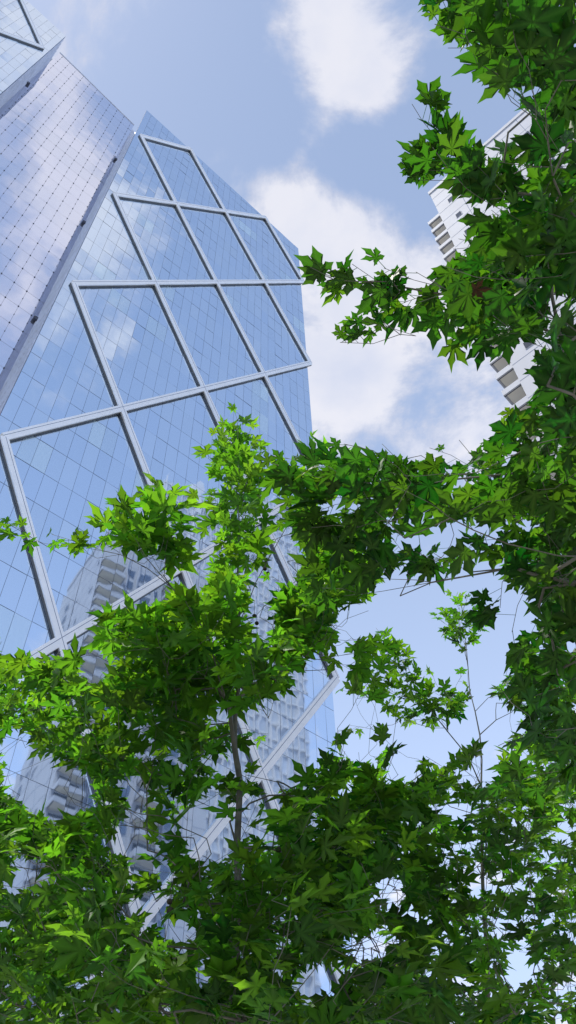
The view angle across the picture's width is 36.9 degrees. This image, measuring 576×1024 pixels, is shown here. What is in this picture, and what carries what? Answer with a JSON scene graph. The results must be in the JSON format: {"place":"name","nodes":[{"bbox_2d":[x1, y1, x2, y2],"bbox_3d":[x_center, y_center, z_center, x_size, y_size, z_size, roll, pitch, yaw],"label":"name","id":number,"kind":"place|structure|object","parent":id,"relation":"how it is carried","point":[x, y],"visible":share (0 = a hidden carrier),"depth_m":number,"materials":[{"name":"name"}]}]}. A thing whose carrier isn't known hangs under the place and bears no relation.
{"place":"outdoors","nodes":[
{"label":"outdoors","id":0,"kind":"place"},
{"bbox_2d":[27,0,575,1023],"label":"sky","id":1,"kind":"structure","parent":0,"point":[301,107],"materials":[{"name":"blue"}]},
{"label":"plaza","id":2,"kind":"structure","parent":0,"visible":0},
{"bbox_2d":[0,643,203,1023],"bbox_3d":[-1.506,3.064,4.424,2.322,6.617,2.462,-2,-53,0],"label":"plane tree","id":3,"kind":"object","parent":2,"relation":"on","point":[159,937],"visible":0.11,"depth_m":5.00,"materials":[{"name":"green plant"}]},
{"bbox_2d":[0,401,504,1023],"bbox_3d":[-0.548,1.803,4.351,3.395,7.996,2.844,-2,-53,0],"label":"plane tree","id":4,"kind":"object","parent":2,"relation":"on","point":[174,669],"visible":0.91,"depth_m":4.01,"materials":[{"name":"green plant"}]},
{"bbox_2d":[253,0,575,809],"bbox_3d":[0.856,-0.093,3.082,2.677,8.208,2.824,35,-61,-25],"label":"plane tree","id":5,"kind":"object","parent":2,"relation":"on","point":[503,268],"visible":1,"depth_m":3.10,"materials":[{"name":"green plant"}]},
{"bbox_2d":[295,588,575,1023],"bbox_3d":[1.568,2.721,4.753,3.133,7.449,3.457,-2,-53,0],"label":"plane tree","id":6,"kind":"object","parent":2,"relation":"on","point":[505,1005],"visible":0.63,"depth_m":4.46,"materials":[{"name":"green plant"}]},
{"bbox_2d":[428,108,575,479],"bbox_3d":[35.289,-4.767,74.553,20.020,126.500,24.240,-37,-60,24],"label":"apartment tower","id":7,"kind":"structure","parent":2,"relation":"on","point":[448,230],"depth_m":105.70,"materials":[{"name":"white concrete"}]},
{"bbox_2d":[522,342,532,349],"bbox_3d":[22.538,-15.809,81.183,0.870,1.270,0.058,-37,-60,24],"label":"window","id":8,"kind":"structure","parent":7,"relation":"in","point":[526,345],"depth_m":81.00,"materials":[{"name":"grey glass"}]},
{"label":"ground","id":9,"kind":"structure","parent":0,"visible":0},
{"bbox_2d":[0,0,352,1020],"bbox_3d":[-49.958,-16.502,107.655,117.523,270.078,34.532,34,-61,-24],"label":"glass tower","id":10,"kind":"structure","parent":9,"relation":"on","point":[152,280],"depth_m":118.41,"materials":[{"name":"blue glass"}]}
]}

